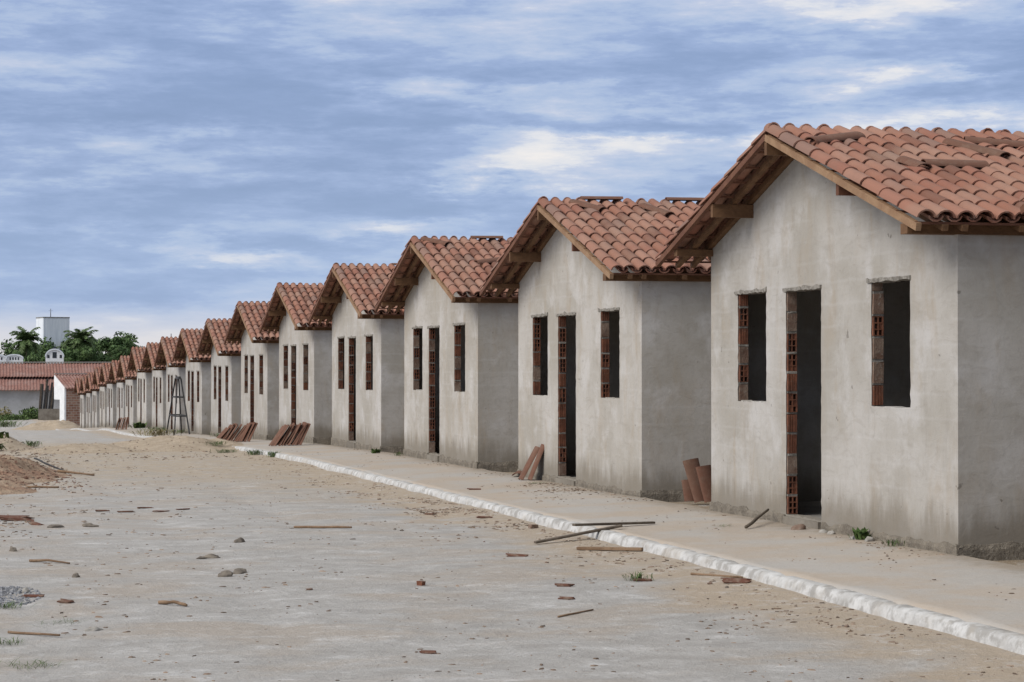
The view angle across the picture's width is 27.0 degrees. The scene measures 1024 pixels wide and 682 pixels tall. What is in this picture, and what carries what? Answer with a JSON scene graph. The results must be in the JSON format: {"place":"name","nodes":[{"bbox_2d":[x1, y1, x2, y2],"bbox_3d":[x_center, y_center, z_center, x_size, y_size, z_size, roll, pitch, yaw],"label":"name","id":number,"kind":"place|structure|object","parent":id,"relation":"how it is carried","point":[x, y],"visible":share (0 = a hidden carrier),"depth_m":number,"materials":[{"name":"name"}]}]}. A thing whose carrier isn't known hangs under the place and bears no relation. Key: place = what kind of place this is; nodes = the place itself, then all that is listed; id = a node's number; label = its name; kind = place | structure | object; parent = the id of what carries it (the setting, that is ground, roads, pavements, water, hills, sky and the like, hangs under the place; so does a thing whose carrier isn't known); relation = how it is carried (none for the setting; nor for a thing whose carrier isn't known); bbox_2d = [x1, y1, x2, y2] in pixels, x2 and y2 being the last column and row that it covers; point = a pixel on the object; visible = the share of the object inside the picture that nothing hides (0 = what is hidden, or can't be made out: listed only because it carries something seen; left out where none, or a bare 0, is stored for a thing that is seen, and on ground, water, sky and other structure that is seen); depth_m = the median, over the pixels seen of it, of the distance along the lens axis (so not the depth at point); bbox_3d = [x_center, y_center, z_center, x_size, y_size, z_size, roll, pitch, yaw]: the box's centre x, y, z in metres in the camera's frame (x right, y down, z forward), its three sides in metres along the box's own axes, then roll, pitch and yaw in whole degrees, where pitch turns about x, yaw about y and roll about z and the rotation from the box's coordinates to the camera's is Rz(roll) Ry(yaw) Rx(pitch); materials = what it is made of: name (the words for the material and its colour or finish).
{"place":"outdoors","nodes":[
{"label":"outdoors","id":0,"kind":"place"},
{"bbox_2d":[0,419,1023,681],"bbox_3d":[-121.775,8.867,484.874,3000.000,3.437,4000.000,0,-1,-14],"label":"ground","id":1,"kind":"structure","parent":0,"point":[228,625],"depth_m":15.18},
{"bbox_2d":[0,338,22,355],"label":"broadleaf tree","id":2,"kind":"object","parent":1,"relation":"on","point":[7,350],"visible":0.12,"depth_m":242.50,"materials":[{"name":"green plant"}]},
{"bbox_2d":[0,419,22,426],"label":"weed tuft","id":3,"kind":"object","parent":1,"relation":"on","point":[6,423],"visible":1,"depth_m":56.42,"materials":[{"name":"green plant"}]},
{"bbox_2d":[0,636,24,644],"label":"weed tuft","id":4,"kind":"object","parent":1,"relation":"on","point":[8,642],"visible":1,"depth_m":12.83,"materials":[{"name":"green plant"}]},
{"bbox_2d":[6,354,23,363],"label":"pediment","id":5,"kind":"structure","parent":1,"relation":"on","point":[14,358],"depth_m":229.84,"materials":[{"name":"paint"}]},
{"bbox_2d":[0,414,31,419],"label":"shrub","id":6,"kind":"object","parent":1,"relation":"on","point":[13,417],"visible":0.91,"depth_m":192.42,"materials":[{"name":"green plant"}]},
{"bbox_2d":[0,435,33,450],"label":"soil mound","id":7,"kind":"object","parent":1,"relation":"on","point":[15,444],"visible":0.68,"depth_m":53.24,"materials":[{"name":"soil"}]},
{"bbox_2d":[20,440,43,446],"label":"weed tuft","id":8,"kind":"object","parent":7,"relation":"on","point":[31,444],"visible":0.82,"depth_m":58.52,"materials":[{"name":"green plant"}]},
{"bbox_2d":[0,515,34,520],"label":"tile fragment","id":9,"kind":"object","parent":1,"relation":"on","point":[12,518],"visible":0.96,"depth_m":23.64,"materials":[{"name":"ceramic"}]},
{"bbox_2d":[0,484,36,494],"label":"soil mound","id":10,"kind":"object","parent":1,"relation":"on","point":[5,489],"visible":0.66,"depth_m":29.36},
{"bbox_2d":[0,586,40,607],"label":"gravel","id":11,"kind":"structure","parent":1,"relation":"on","point":[5,589],"depth_m":15.36,"materials":[{"name":"gravel"}]},
{"bbox_2d":[21,594,44,597],"bbox_3d":[-3.436,1.828,15.303,0.163,0.021,0.071,1,-1,-14],"label":"tile fragment","id":12,"kind":"object","parent":11,"relation":"on","point":[33,595],"visible":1,"depth_m":15.29,"materials":[{"name":"ceramic"}]},
{"bbox_2d":[0,600,43,608],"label":"weed tuft","id":13,"kind":"object","parent":1,"relation":"on","point":[11,604],"visible":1,"depth_m":14.60,"materials":[{"name":"green plant"}]},
{"bbox_2d":[9,326,42,356],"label":"palm tree","id":14,"kind":"object","parent":1,"relation":"on","point":[26,339],"visible":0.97,"depth_m":237.45,"materials":[{"name":"green plant"}]},
{"bbox_2d":[12,349,45,361],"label":"broadleaf tree","id":15,"kind":"object","parent":1,"relation":"on","point":[33,357],"visible":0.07,"depth_m":234.46,"materials":[{"name":"green plant"}]},
{"bbox_2d":[19,406,38,418],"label":"shrub","id":16,"kind":"object","parent":1,"relation":"on","point":[32,412],"visible":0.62,"depth_m":195.66,"materials":[{"name":"green plant"}]},
{"bbox_2d":[8,631,59,635],"bbox_3d":[-2.966,1.814,13.216,0.472,0.032,0.025,0,-1,37],"label":"stick","id":17,"kind":"object","parent":1,"relation":"on","point":[28,633],"visible":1,"depth_m":13.22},
{"bbox_2d":[0,455,67,485],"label":"soil mound","id":18,"kind":"object","parent":1,"relation":"on","point":[11,464],"visible":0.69,"depth_m":33.35,"materials":[{"name":"soil"}]},
{"bbox_2d":[0,454,106,491],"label":"brick rubble","id":19,"kind":"object","parent":18,"relation":"on","point":[25,477],"visible":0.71,"depth_m":32.65,"materials":[{"name":"brick"}]},
{"bbox_2d":[0,657,70,670],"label":"weed tuft","id":20,"kind":"object","parent":1,"relation":"on","point":[32,664],"visible":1,"depth_m":11.94,"materials":[{"name":"green plant"}]},
{"bbox_2d":[15,337,61,360],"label":"broadleaf tree","id":21,"kind":"object","parent":1,"relation":"on","point":[45,345],"visible":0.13,"depth_m":244.22,"materials":[{"name":"green plant"}]},
{"bbox_2d":[27,486,58,487],"bbox_3d":[-6.741,2.094,30.605,0.544,0.035,0.034,0,-1,19],"label":"stick","id":22,"kind":"object","parent":1,"relation":"on","point":[43,486],"visible":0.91,"depth_m":30.58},
{"bbox_2d":[11,420,79,429],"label":"soil mound","id":23,"kind":"object","parent":1,"relation":"on","point":[54,425],"visible":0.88,"depth_m":161.88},
{"bbox_2d":[38,409,59,419],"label":"wall","id":24,"kind":"structure","parent":1,"relation":"on","point":[48,414],"depth_m":192.55,"materials":[{"name":"concrete"}]},
{"bbox_2d":[29,559,69,563],"bbox_3d":[-3.977,1.887,18.302,0.450,0.041,0.054,0,-1,30],"label":"stick","id":25,"kind":"object","parent":1,"relation":"on","point":[39,560],"visible":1,"depth_m":18.29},
{"bbox_2d":[48,382,52,408],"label":"grey board","id":26,"kind":"object","parent":1,"relation":"on","point":[50,396],"visible":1,"depth_m":192.62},
{"bbox_2d":[36,309,69,349],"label":"water tower","id":27,"kind":"structure","parent":1,"relation":"on","point":[54,328],"depth_m":254.93,"materials":[{"name":"concrete"}]},
{"bbox_2d":[45,347,63,363],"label":"pediment","id":28,"kind":"structure","parent":1,"relation":"on","point":[54,354],"depth_m":228.92,"materials":[{"name":"paint"}]},
{"bbox_2d":[0,362,110,414],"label":"long building","id":29,"kind":"structure","parent":1,"relation":"on","point":[20,383],"depth_m":207.91,"materials":[{"name":"paint"}]},
{"bbox_2d":[57,598,73,603],"bbox_3d":[-3.099,1.816,14.874,0.128,0.024,0.078,9,3,16],"label":"tile fragment","id":30,"kind":"object","parent":1,"relation":"on","point":[64,601],"visible":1,"depth_m":14.85,"materials":[{"name":"ceramic"}]},
{"bbox_2d":[54,373,86,424],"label":"brick building","id":31,"kind":"structure","parent":1,"relation":"on","point":[66,395],"depth_m":171.36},
{"bbox_2d":[57,470,94,475],"bbox_3d":[-7.080,2.140,34.648,0.744,0.084,0.053,0,-1,28],"label":"stick","id":32,"kind":"object","parent":1,"relation":"on","point":[65,471],"visible":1,"depth_m":34.66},
{"bbox_2d":[62,344,96,363],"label":"broadleaf tree","id":33,"kind":"object","parent":1,"relation":"on","point":[82,354],"visible":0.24,"depth_m":235.64,"materials":[{"name":"green plant"}]},
{"bbox_2d":[74,378,85,427],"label":"house","id":34,"kind":"structure","parent":1,"relation":"on","point":[82,394],"depth_m":155.63,"materials":[{"name":"concrete"}]},
{"bbox_2d":[62,326,98,356],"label":"palm tree","id":35,"kind":"object","parent":1,"relation":"on","point":[78,337],"visible":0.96,"depth_m":237.34,"materials":[{"name":"green plant"}]},
{"bbox_2d":[61,336,104,352],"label":"broadleaf tree","id":36,"kind":"object","parent":1,"relation":"on","point":[95,341],"visible":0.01,"depth_m":254.04,"materials":[{"name":"green plant"}]},
{"bbox_2d":[17,443,151,453],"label":"sand heap","id":37,"kind":"object","parent":1,"relation":"on","point":[73,448],"visible":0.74,"depth_m":48.60,"materials":[{"name":"sand"}]},
{"bbox_2d":[79,375,91,427],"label":"house","id":38,"kind":"structure","parent":1,"relation":"on","point":[88,404],"depth_m":147.94,"materials":[{"name":"concrete"}]},
{"bbox_2d":[85,372,99,427],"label":"house","id":39,"kind":"structure","parent":1,"relation":"on","point":[95,389],"depth_m":139.40,"materials":[{"name":"concrete"}]},
{"bbox_2d":[85,338,110,355],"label":"broadleaf tree","id":40,"kind":"object","parent":1,"relation":"on","point":[97,349],"depth_m":247.21,"materials":[{"name":"green plant"}]},
{"bbox_2d":[92,367,106,426],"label":"house","id":41,"kind":"structure","parent":1,"relation":"on","point":[102,385],"depth_m":131.42,"materials":[{"name":"concrete"}]},
{"bbox_2d":[91,348,119,363],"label":"broadleaf tree","id":42,"kind":"object","parent":1,"relation":"on","point":[106,357],"visible":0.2,"depth_m":239.71,"materials":[{"name":"green plant"}]},
{"bbox_2d":[99,363,116,427],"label":"house","id":43,"kind":"structure","parent":1,"relation":"on","point":[111,401],"depth_m":123.08,"materials":[{"name":"concrete"}]},
{"bbox_2d":[108,360,124,427],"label":"house","id":44,"kind":"structure","parent":1,"relation":"on","point":[120,390],"depth_m":115.99,"materials":[{"name":"concrete"}]},
{"bbox_2d":[98,331,138,355],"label":"broadleaf tree","id":45,"kind":"object","parent":1,"relation":"on","point":[124,344],"visible":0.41,"depth_m":243.49,"materials":[{"name":"green plant"}]},
{"bbox_2d":[116,355,136,426],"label":"house","id":46,"kind":"structure","parent":1,"relation":"on","point":[130,378],"depth_m":107.26,"materials":[{"name":"concrete"}]},
{"bbox_2d":[0,434,262,492],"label":"soil rubble","id":47,"kind":"object","parent":1,"relation":"on","point":[14,450],"visible":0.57,"depth_m":43.93,"materials":[{"name":"soil"}]},
{"bbox_2d":[127,346,151,427],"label":"house","id":48,"kind":"structure","parent":1,"relation":"on","point":[144,396],"depth_m":99.17,"materials":[{"name":"concrete"}]},
{"bbox_2d":[141,342,165,428],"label":"house","id":49,"kind":"structure","parent":1,"relation":"on","point":[158,393],"depth_m":91.72,"materials":[{"name":"concrete"}]},
{"bbox_2d":[154,336,185,432],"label":"house","id":50,"kind":"structure","parent":1,"relation":"on","point":[166,350],"depth_m":83.45,"materials":[{"name":"concrete"}]},
{"bbox_2d":[158,600,187,606],"bbox_3d":[-2.325,1.802,14.680,0.258,0.033,0.056,0,-1,32],"label":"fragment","id":51,"kind":"object","parent":1,"relation":"on","point":[165,602],"visible":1,"depth_m":14.69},
{"bbox_2d":[110,435,243,451],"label":"sand heap","id":52,"kind":"object","parent":1,"relation":"on","point":[160,444],"visible":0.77,"depth_m":50.14,"materials":[{"name":"sand"}]},
{"bbox_2d":[126,427,181,435],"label":"weed tuft","id":53,"kind":"object","parent":52,"relation":"on","point":[161,431],"visible":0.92,"depth_m":56.31,"materials":[{"name":"green plant"}]},
{"bbox_2d":[172,328,210,434],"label":"house","id":54,"kind":"structure","parent":1,"relation":"on","point":[198,387],"depth_m":74.99,"materials":[{"name":"concrete"}]},
{"bbox_2d":[196,318,240,436],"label":"house","id":55,"kind":"structure","parent":1,"relation":"on","point":[225,385],"depth_m":67.17,"materials":[{"name":"concrete"}]},
{"bbox_2d":[218,570,232,576],"bbox_3d":[-2.305,1.874,17.130,0.133,0.067,0.103,0,-1,19],"label":"stone","id":56,"kind":"object","parent":1,"relation":"on","point":[226,573],"visible":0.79,"depth_m":17.10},
{"bbox_2d":[233,568,246,573],"bbox_3d":[-2.226,1.886,17.462,0.128,0.054,0.186,0,-1,13],"label":"stone","id":57,"kind":"object","parent":1,"relation":"on","point":[239,571],"visible":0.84,"depth_m":17.42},
{"bbox_2d":[224,301,278,439],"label":"house","id":58,"kind":"structure","parent":1,"relation":"on","point":[260,379],"depth_m":58.96,"materials":[{"name":"concrete"}]},
{"bbox_2d":[259,282,331,444],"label":"house","id":59,"kind":"structure","parent":1,"relation":"on","point":[305,371],"depth_m":50.84,"materials":[{"name":"concrete"}]},
{"bbox_2d":[294,526,351,527],"bbox_3d":[-1.977,1.946,22.282,0.917,0.068,0.031,-1,-1,44],"label":"stick","id":60,"kind":"object","parent":1,"relation":"on","point":[322,526],"visible":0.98,"depth_m":22.26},
{"bbox_2d":[308,263,403,453],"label":"house","id":61,"kind":"structure","parent":1,"relation":"on","point":[367,377],"depth_m":42.99,"materials":[{"name":"concrete"}]},
{"bbox_2d":[419,650,436,653],"bbox_3d":[-0.490,1.810,12.413,0.102,0.019,0.061,2,3,-9],"label":"tile fragment","id":62,"kind":"object","parent":1,"relation":"on","point":[428,651],"visible":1,"depth_m":12.39,"materials":[{"name":"ceramic"}]},
{"bbox_2d":[375,235,517,471],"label":"house","id":63,"kind":"structure","parent":1,"relation":"on","point":[460,371],"depth_m":34.72,"materials":[{"name":"paint"}]},
{"bbox_2d":[420,237,449,244],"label":"roof tile","id":64,"kind":"object","parent":63,"relation":"on","point":[432,240],"visible":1,"depth_m":35.69,"materials":[{"name":"ceramic"}]},
{"bbox_2d":[474,257,498,263],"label":"roof tile","id":65,"kind":"object","parent":63,"relation":"on","point":[488,260],"visible":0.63,"depth_m":34.66,"materials":[{"name":"ceramic"}]},
{"bbox_2d":[470,236,502,238],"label":"roof tile","id":66,"kind":"object","parent":63,"relation":"on","point":[498,237],"visible":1,"depth_m":36.15,"materials":[{"name":"ceramic"}]},
{"bbox_2d":[0,458,1016,681],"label":"road rubble","id":67,"kind":"object","parent":1,"relation":"on","point":[541,626],"visible":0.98,"depth_m":17.93,"materials":[{"name":"stone"}]},
{"bbox_2d":[506,553,527,556],"bbox_3d":[0.043,1.888,18.800,0.201,0.024,0.089,3,2,6],"label":"tile fragment","id":68,"kind":"object","parent":1,"relation":"on","point":[515,555],"visible":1,"depth_m":18.77,"materials":[{"name":"ceramic"}]},
{"bbox_2d":[56,428,1023,654],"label":"kerb","id":69,"kind":"structure","parent":1,"relation":"on","point":[1008,640],"depth_m":16.39,"materials":[{"name":"concrete"}]},
{"bbox_2d":[555,583,574,586],"bbox_3d":[0.398,1.843,16.112,0.152,0.022,0.080,1,1,1],"label":"tile fragment","id":70,"kind":"object","parent":1,"relation":"on","point":[562,585],"visible":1,"depth_m":16.09,"materials":[{"name":"ceramic"}]},
{"bbox_2d":[557,609,593,617],"bbox_3d":[0.432,1.837,14.404,0.017,0.015,0.471,0,-1,32],"label":"stick","id":71,"kind":"object","parent":1,"relation":"on","point":[563,615],"visible":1,"depth_m":14.36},
{"bbox_2d":[534,524,622,543],"bbox_3d":[0.634,1.839,20.327,0.916,0.150,0.060,0,-1,-24],"label":"plank","id":72,"kind":"object","parent":1,"relation":"on","point":[577,534],"visible":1,"depth_m":20.30,"materials":[{"name":"wood"}]},
{"bbox_2d":[479,196,710,501],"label":"house","id":73,"kind":"structure","parent":1,"relation":"on","point":[614,358],"depth_m":26.66,"materials":[{"name":"paint"}]},
{"bbox_2d":[568,199,606,210],"bbox_3d":[0.979,-1.769,27.657,0.520,0.041,0.175,18,21,38],"label":"roof tile","id":74,"kind":"object","parent":73,"relation":"on","point":[589,205],"visible":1,"depth_m":27.60,"materials":[{"name":"ceramic"}]},
{"bbox_2d":[580,196,622,199],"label":"roof tile","id":75,"kind":"object","parent":73,"relation":"on","point":[603,197],"visible":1,"depth_m":28.02,"materials":[{"name":"ceramic"}]},
{"bbox_2d":[638,203,674,214],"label":"roof tile","id":76,"kind":"object","parent":73,"relation":"on","point":[653,208],"visible":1,"depth_m":27.67,"materials":[{"name":"ceramic"}]},
{"bbox_2d":[665,197,703,200],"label":"roof tile","id":77,"kind":"object","parent":73,"relation":"on","point":[683,198],"visible":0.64,"depth_m":28.36,"materials":[{"name":"ceramic"}]},
{"bbox_2d":[576,547,642,550],"bbox_3d":[0.880,1.867,19.182,0.680,0.052,0.050,0,-1,33],"label":"plank","id":78,"kind":"object","parent":1,"relation":"on","point":[615,548],"visible":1,"depth_m":19.13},
{"bbox_2d":[622,571,653,581],"bbox_3d":[0.966,1.812,16.456,0.234,0.087,0.280,0,-1,33],"label":"weed tuft","id":79,"kind":"object","parent":1,"relation":"on","point":[637,576],"visible":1,"depth_m":16.45,"materials":[{"name":"green plant"}]},
{"bbox_2d":[681,480,693,501],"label":"roof tile","id":80,"kind":"object","parent":1,"relation":"on","point":[687,494],"visible":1,"depth_m":24.53,"materials":[{"name":"ceramic"}]},
{"bbox_2d":[690,572,742,577],"bbox_3d":[1.589,1.826,16.592,0.026,0.029,0.523,1,-1,-43],"label":"stick","id":81,"kind":"object","parent":1,"relation":"on","point":[701,574],"visible":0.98,"depth_m":16.58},
{"bbox_2d":[720,578,751,583],"bbox_3d":[1.698,1.813,16.161,0.238,0.033,0.145,2,1,6],"label":"tile fragment","id":82,"kind":"object","parent":1,"relation":"on","point":[735,580],"visible":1,"depth_m":16.12,"materials":[{"name":"ceramic"}]},
{"bbox_2d":[0,0,1023,354],"label":"sky","id":83,"kind":"structure","parent":0,"point":[165,165],"materials":[{"name":"blue"}]},
{"bbox_2d":[58,427,1023,633],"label":"sidewalk","id":84,"kind":"structure","parent":0,"point":[970,583],"depth_m":18.74,"materials":[{"name":"concrete"}]},
{"bbox_2d":[128,422,146,427],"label":"weed tuft","id":85,"kind":"object","parent":84,"relation":"on","point":[139,424],"visible":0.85,"depth_m":96.20,"materials":[{"name":"green plant"}]},
{"bbox_2d":[166,376,189,434],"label":"trestle","id":86,"kind":"object","parent":84,"relation":"on","point":[179,396],"visible":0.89,"depth_m":75.89,"materials":[{"name":"wood"}]},
{"bbox_2d":[247,422,257,441],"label":"roof tile","id":87,"kind":"object","parent":84,"relation":"on","point":[252,431],"visible":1,"depth_m":54.85,"materials":[{"name":"ceramic"}]},
{"bbox_2d":[284,424,297,445],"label":"roof tile","id":88,"kind":"object","parent":84,"relation":"on","point":[291,434],"visible":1,"depth_m":47.75,"materials":[{"name":"ceramic"}]},
{"bbox_2d":[291,424,305,445],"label":"roof tile","id":89,"kind":"object","parent":84,"relation":"on","point":[297,435],"visible":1,"depth_m":47.72,"materials":[{"name":"ceramic"}]},
{"bbox_2d":[298,423,310,444],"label":"roof tile","id":90,"kind":"object","parent":84,"relation":"on","point":[304,433],"visible":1,"depth_m":47.72,"materials":[{"name":"ceramic"}]},
{"bbox_2d":[518,446,539,479],"bbox_3d":[0.228,1.687,29.482,0.042,0.510,0.199,30,-9,-14],"label":"roof tile","id":91,"kind":"object","parent":84,"relation":"on","point":[529,462],"visible":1,"depth_m":29.43,"materials":[{"name":"ceramic"}]},
{"bbox_2d":[528,444,543,479],"bbox_3d":[0.332,1.665,29.364,0.041,0.520,0.199,23,-5,-10],"label":"roof tile","id":92,"kind":"object","parent":84,"relation":"on","point":[536,462],"visible":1,"depth_m":29.30,"materials":[{"name":"ceramic"}]},
{"bbox_2d":[572,521,654,525],"bbox_3d":[0.992,1.773,20.707,0.943,0.035,0.055,0,-1,-31],"label":"plank","id":93,"kind":"object","parent":84,"relation":"on","point":[612,523],"visible":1,"depth_m":20.68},
{"bbox_2d":[297,449,1014,601],"bbox_3d":[-0.343,1.969,29.252,1.509,0.256,31.959,0,-1,-14],"label":"pavement rubble","id":94,"kind":"object","parent":84,"relation":"on","point":[578,489],"visible":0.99,"depth_m":25.61,"materials":[{"name":"stone"}]},
{"bbox_2d":[683,458,703,502],"bbox_3d":[2.121,1.600,24.532,0.199,0.500,0.042,-10,-13,-17],"label":"roof tile","id":95,"kind":"object","parent":84,"relation":"on","point":[690,465],"visible":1,"depth_m":24.52,"materials":[{"name":"ceramic"}]},
{"bbox_2d":[696,465,710,502],"bbox_3d":[2.247,1.636,24.466,0.199,0.420,0.042,-7,-13,-23],"label":"roof tile","id":96,"kind":"object","parent":84,"relation":"on","point":[704,474],"visible":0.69,"depth_m":24.45,"materials":[{"name":"ceramic"}]},
{"bbox_2d":[744,509,768,528],"bbox_3d":[2.352,1.697,20.419,0.040,0.136,0.855,0,-1,21],"label":"stick","id":97,"kind":"object","parent":84,"relation":"on","point":[754,520],"visible":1,"depth_m":20.31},
{"bbox_2d":[791,524,805,529],"bbox_3d":[2.652,1.728,19.775,0.144,0.073,0.160,0,-1,12],"label":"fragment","id":98,"kind":"object","parent":84,"relation":"on","point":[799,527],"visible":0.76,"depth_m":19.72,"materials":[{"name":"stone"}]},
{"bbox_2d":[655,122,1023,560],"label":"house","id":99,"kind":"structure","parent":84,"relation":"on","point":[867,332],"depth_m":18.92,"materials":[{"name":"paint"}]},
{"bbox_2d":[804,131,865,142],"bbox_3d":[2.937,-1.859,19.400,0.675,0.041,0.175,-10,22,-41],"label":"roof tile","id":100,"kind":"object","parent":99,"relation":"on","point":[838,136],"visible":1,"depth_m":19.35,"materials":[{"name":"ceramic"}]},
{"bbox_2d":[896,156,931,167],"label":"roof tile","id":101,"kind":"object","parent":99,"relation":"on","point":[906,160],"visible":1,"depth_m":18.46,"materials":[{"name":"ceramic"}]},
{"bbox_2d":[921,159,989,166],"bbox_3d":[3.866,-1.560,18.620,0.580,0.041,0.175,1,17,-13],"label":"roof tile","id":102,"kind":"object","parent":99,"relation":"on","point":[961,163],"visible":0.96,"depth_m":18.57,"materials":[{"name":"ceramic"}]},
{"bbox_2d":[942,138,1010,155],"bbox_3d":[4.222,-1.764,19.408,0.175,0.041,0.660,-9,21,-39],"label":"roof tile","id":103,"kind":"object","parent":99,"relation":"on","point":[974,147],"visible":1,"depth_m":19.35,"materials":[{"name":"ceramic"}]},
{"bbox_2d":[963,136,1023,146],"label":"roof tile","id":104,"kind":"object","parent":99,"relation":"on","point":[1013,143],"visible":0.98,"depth_m":19.73,"materials":[{"name":"ceramic"}]},
{"bbox_2d":[848,527,871,539],"bbox_3d":[3.033,1.675,18.561,0.258,0.114,0.188,0,-1,27],"label":"weed tuft","id":105,"kind":"object","parent":84,"relation":"on","point":[861,534],"visible":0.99,"depth_m":18.55,"materials":[{"name":"green plant"}]},
{"bbox_2d":[881,539,904,546],"bbox_3d":[3.208,1.684,17.923,0.268,0.078,0.198,0,-1,-14],"label":"weed tuft","id":106,"kind":"object","parent":84,"relation":"on","point":[892,542],"visible":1,"depth_m":17.91,"materials":[{"name":"green plant"}]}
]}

